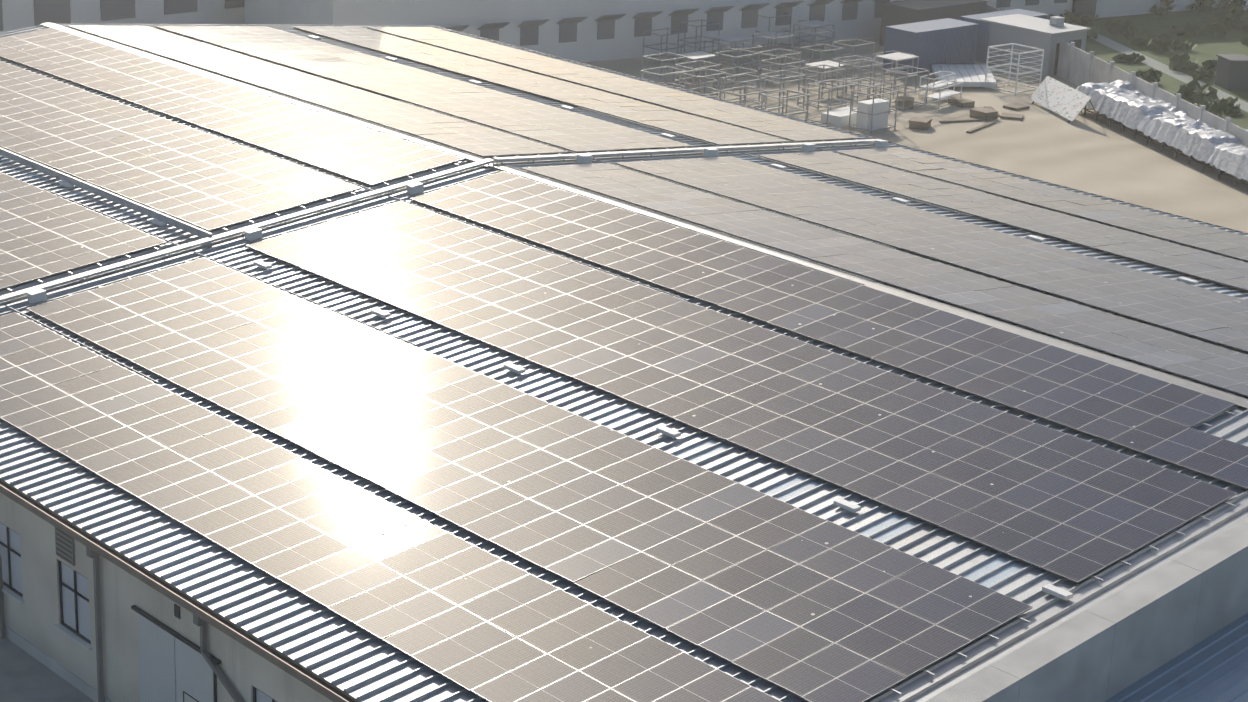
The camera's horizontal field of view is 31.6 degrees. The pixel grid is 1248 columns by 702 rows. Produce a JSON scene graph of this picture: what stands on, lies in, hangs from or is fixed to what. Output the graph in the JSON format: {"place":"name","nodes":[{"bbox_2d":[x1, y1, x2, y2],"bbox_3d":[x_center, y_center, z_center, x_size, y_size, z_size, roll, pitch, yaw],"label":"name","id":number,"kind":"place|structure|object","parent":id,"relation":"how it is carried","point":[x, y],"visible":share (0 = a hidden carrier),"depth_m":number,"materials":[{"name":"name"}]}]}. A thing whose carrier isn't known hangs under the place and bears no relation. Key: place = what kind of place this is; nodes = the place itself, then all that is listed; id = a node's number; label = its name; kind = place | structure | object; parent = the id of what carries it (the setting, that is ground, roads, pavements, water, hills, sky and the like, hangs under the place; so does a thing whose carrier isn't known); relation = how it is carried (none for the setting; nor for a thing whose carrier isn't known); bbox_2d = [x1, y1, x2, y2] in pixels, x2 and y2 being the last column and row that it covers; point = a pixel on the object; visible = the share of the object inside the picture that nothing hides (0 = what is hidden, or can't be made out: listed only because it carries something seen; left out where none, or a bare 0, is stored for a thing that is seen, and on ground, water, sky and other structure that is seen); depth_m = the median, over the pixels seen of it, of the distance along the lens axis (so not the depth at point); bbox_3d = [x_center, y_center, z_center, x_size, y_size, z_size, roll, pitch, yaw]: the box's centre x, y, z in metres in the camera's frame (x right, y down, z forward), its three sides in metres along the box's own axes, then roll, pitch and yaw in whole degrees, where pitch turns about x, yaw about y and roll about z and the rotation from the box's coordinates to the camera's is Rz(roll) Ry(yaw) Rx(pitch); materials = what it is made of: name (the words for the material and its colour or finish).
{"place":"outdoors","nodes":[
{"label":"outdoors","id":0,"kind":"place"},
{"bbox_2d":[0,5,1247,701],"bbox_3d":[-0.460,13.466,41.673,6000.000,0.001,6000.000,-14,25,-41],"label":"ground","id":1,"kind":"structure","parent":0,"point":[1156,173],"depth_m":120.54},
{"bbox_2d":[5,625,112,701],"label":"plinth wall","id":2,"kind":"structure","parent":1,"relation":"on","point":[25,645],"depth_m":55.76,"materials":[{"name":"concrete"}]},
{"bbox_2d":[0,547,242,701],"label":"downpipes","id":3,"kind":"object","parent":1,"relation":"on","point":[206,655],"visible":0.81,"depth_m":52.99,"materials":[{"name":"grey metal"}]},
{"bbox_2d":[0,478,360,701],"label":"wall","id":4,"kind":"structure","parent":1,"relation":"on","point":[118,668],"depth_m":53.12,"materials":[{"name":"grey paint"}]},
{"bbox_2d":[2,586,92,650],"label":"window sills","id":5,"kind":"structure","parent":4,"relation":"attached to","point":[56,626],"depth_m":54.89,"materials":[{"name":"grey concrete"}]},
{"bbox_2d":[55,528,74,565],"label":"louvres","id":6,"kind":"object","parent":4,"relation":"attached to","point":[72,554],"visible":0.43,"depth_m":53.97,"materials":[{"name":"grey metal"}]},
{"bbox_2d":[0,522,276,701],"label":"window frames","id":7,"kind":"structure","parent":4,"relation":"attached to","point":[166,628],"depth_m":54.13,"materials":[{"name":"black metal"}]},
{"bbox_2d":[0,523,275,701],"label":"window glass","id":8,"kind":"object","parent":7,"relation":"in","point":[69,601],"depth_m":54.77,"materials":[{"name":"grey glass"}]},
{"bbox_2d":[138,613,213,701],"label":"doors","id":9,"kind":"structure","parent":4,"relation":"attached to","point":[178,676],"depth_m":51.15,"materials":[{"name":"grey metal"}]},
{"bbox_2d":[174,604,180,618],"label":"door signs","id":10,"kind":"object","parent":4,"relation":"attached to","point":[176,610],"depth_m":50.48,"materials":[{"name":"grey"}]},
{"bbox_2d":[1,0,1247,61],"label":"buildings","id":11,"kind":"structure","parent":1,"relation":"on","point":[312,16],"depth_m":134.00,"materials":[{"name":"grey concrete"}]},
{"bbox_2d":[0,0,1066,45],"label":"windows","id":12,"kind":"structure","parent":11,"relation":"attached to","point":[60,12],"depth_m":133.84,"materials":[{"name":"grey glass"}]},
{"bbox_2d":[443,0,874,30],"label":"awnings","id":13,"kind":"object","parent":11,"relation":"attached to","point":[612,17],"visible":0.83,"depth_m":135.55,"materials":[{"name":"grey"}]},
{"bbox_2d":[640,13,928,133],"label":"scaffold frames","id":14,"kind":"structure","parent":1,"relation":"on","point":[716,68],"depth_m":128.28,"materials":[{"name":"grey metal"}]},
{"bbox_2d":[674,20,918,68],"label":"scaffold decks","id":15,"kind":"object","parent":14,"relation":"on","point":[811,23],"visible":0.77,"depth_m":130.42,"materials":[{"name":"white metal"}]},
{"bbox_2d":[820,98,888,131],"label":"crates","id":16,"kind":"object","parent":1,"relation":"on","point":[878,121],"visible":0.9,"depth_m":120.03,"materials":[{"name":"white"}]},
{"bbox_2d":[918,71,961,109],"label":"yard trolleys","id":17,"kind":"object","parent":1,"relation":"on","point":[938,95],"visible":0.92,"depth_m":127.62,"materials":[{"name":"white"}]},
{"bbox_2d":[895,96,1029,132],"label":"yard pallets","id":18,"kind":"object","parent":1,"relation":"on","point":[966,103],"visible":0.9,"depth_m":123.97,"materials":[{"name":"brown wood"}]},
{"bbox_2d":[883,9,1048,73],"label":"containers","id":19,"kind":"object","parent":1,"relation":"on","point":[964,50],"visible":0.65,"depth_m":136.89,"materials":[{"name":"metal"}]},
{"bbox_2d":[984,43,1043,95],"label":"wire cage","id":20,"kind":"object","parent":1,"relation":"on","point":[1017,68],"visible":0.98,"depth_m":131.49,"materials":[{"name":"white metal"}]},
{"bbox_2d":[988,23,1086,75],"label":"shed wall","id":21,"kind":"structure","parent":1,"relation":"on","point":[1050,39],"depth_m":137.55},
{"bbox_2d":[979,14,1090,34],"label":"shed roof","id":22,"kind":"structure","parent":21,"relation":"on","point":[1019,20],"depth_m":138.32,"materials":[{"name":"white metal"}]},
{"bbox_2d":[879,0,1247,90],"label":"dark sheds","id":23,"kind":"object","parent":1,"relation":"on","point":[1231,63],"visible":0.62,"depth_m":142.75,"materials":[{"name":"grey metal"}]},
{"bbox_2d":[1032,77,1101,122],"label":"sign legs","id":24,"kind":"object","parent":1,"relation":"on","point":[1081,110],"visible":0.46,"depth_m":124.05,"materials":[{"name":"grey metal"}]},
{"bbox_2d":[1029,76,1091,120],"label":"panel","id":25,"kind":"object","parent":24,"relation":"attached to","point":[1053,96],"visible":1,"depth_m":125.86,"materials":[{"name":"white metal"}]},
{"bbox_2d":[925,517,1247,701],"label":"parapet","id":26,"kind":"structure","parent":1,"relation":"on","point":[1037,665],"depth_m":47.10,"materials":[{"name":"concrete"}]},
{"bbox_2d":[984,0,1247,146],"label":"yard fence","id":27,"kind":"object","parent":1,"relation":"on","point":[1176,101],"visible":0.35,"depth_m":129.03,"materials":[{"name":"concrete"}]},
{"bbox_2d":[1048,0,1247,118],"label":"bushes","id":28,"kind":"object","parent":1,"relation":"on","point":[1212,102],"visible":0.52,"depth_m":147.67,"materials":[{"name":"green plant"}]},
{"bbox_2d":[1083,105,1247,185],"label":"tarp platform","id":29,"kind":"structure","parent":1,"relation":"on","point":[1164,145],"depth_m":117.80,"materials":[{"name":"grey"}]},
{"bbox_2d":[1076,80,1247,180],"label":"tarp heap","id":30,"kind":"object","parent":29,"relation":"on","point":[1196,142],"visible":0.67,"depth_m":118.16,"materials":[{"name":"white plastic"}]},
{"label":"walls","id":31,"kind":"object","parent":1,"relation":"on","visible":0},
{"bbox_2d":[0,24,1247,701],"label":"roof sheet","id":32,"kind":"object","parent":31,"relation":"on","point":[218,590],"visible":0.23,"depth_m":55.38,"materials":[{"name":"grey metal"}]},
{"bbox_2d":[0,139,881,306],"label":"cable trays","id":33,"kind":"object","parent":32,"relation":"on","point":[130,204],"visible":0.83,"depth_m":76.10,"materials":[{"name":"silver metal"}]},
{"bbox_2d":[27,140,887,303],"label":"combiner boxes","id":34,"kind":"object","parent":32,"relation":"on","point":[39,295],"visible":1,"depth_m":76.47,"materials":[{"name":"white metal"}]},
{"bbox_2d":[4,91,981,382],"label":"conduits","id":35,"kind":"object","parent":32,"relation":"on","point":[508,237],"visible":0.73,"depth_m":75.55,"materials":[{"name":"grey metal"}]},
{"bbox_2d":[5,26,1235,694],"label":"brackets","id":36,"kind":"object","parent":32,"relation":"on","point":[763,154],"visible":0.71,"depth_m":56.72,"materials":[{"name":"grey metal"}]},
{"bbox_2d":[0,54,1240,586],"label":"skylights","id":37,"kind":"object","parent":32,"relation":"on","point":[972,574],"visible":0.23,"depth_m":58.09,"materials":[{"name":"white plastic"}]},
{"bbox_2d":[0,26,1247,701],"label":"pv frames","id":38,"kind":"structure","parent":32,"relation":"on","point":[612,350],"depth_m":62.66,"materials":[{"name":"silver metal"}]},
{"bbox_2d":[0,26,1247,701],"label":"solar panels","id":39,"kind":"object","parent":38,"relation":"in","point":[996,608],"visible":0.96,"depth_m":61.35,"materials":[{"name":"black glass"}]},
{"bbox_2d":[58,35,1198,599],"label":"roof vents","id":40,"kind":"object","parent":32,"relation":"on","point":[1050,589],"visible":1,"depth_m":65.54,"materials":[{"name":"white metal"}]},
{"bbox_2d":[42,23,1247,407],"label":"ridge cap","id":41,"kind":"object","parent":32,"relation":"on","point":[1204,389],"visible":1,"depth_m":69.36,"materials":[{"name":"white metal"}]},
{"bbox_2d":[0,26,1247,701],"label":"gutter","id":42,"kind":"object","parent":31,"relation":"attached to","point":[244,638],"visible":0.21,"depth_m":50.47,"materials":[{"name":"grey metal"}]},
{"bbox_2d":[1054,39,1081,74],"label":"shed window","id":43,"kind":"structure","parent":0,"point":[1078,44],"depth_m":136.94,"materials":[{"name":"grey glass"}]},
{"bbox_2d":[1105,613,1247,701],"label":"lower metal roof","id":44,"kind":"structure","parent":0,"point":[1211,668],"depth_m":47.75,"materials":[{"name":"grey metal"}]},
{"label":"profile bearers","id":45,"kind":"object","parent":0,"visible":0},
{"bbox_2d":[931,64,996,86],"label":"sheets","id":46,"kind":"object","parent":45,"relation":"on","point":[975,69],"visible":0.73,"depth_m":133.66,"materials":[{"name":"white"}]}
]}

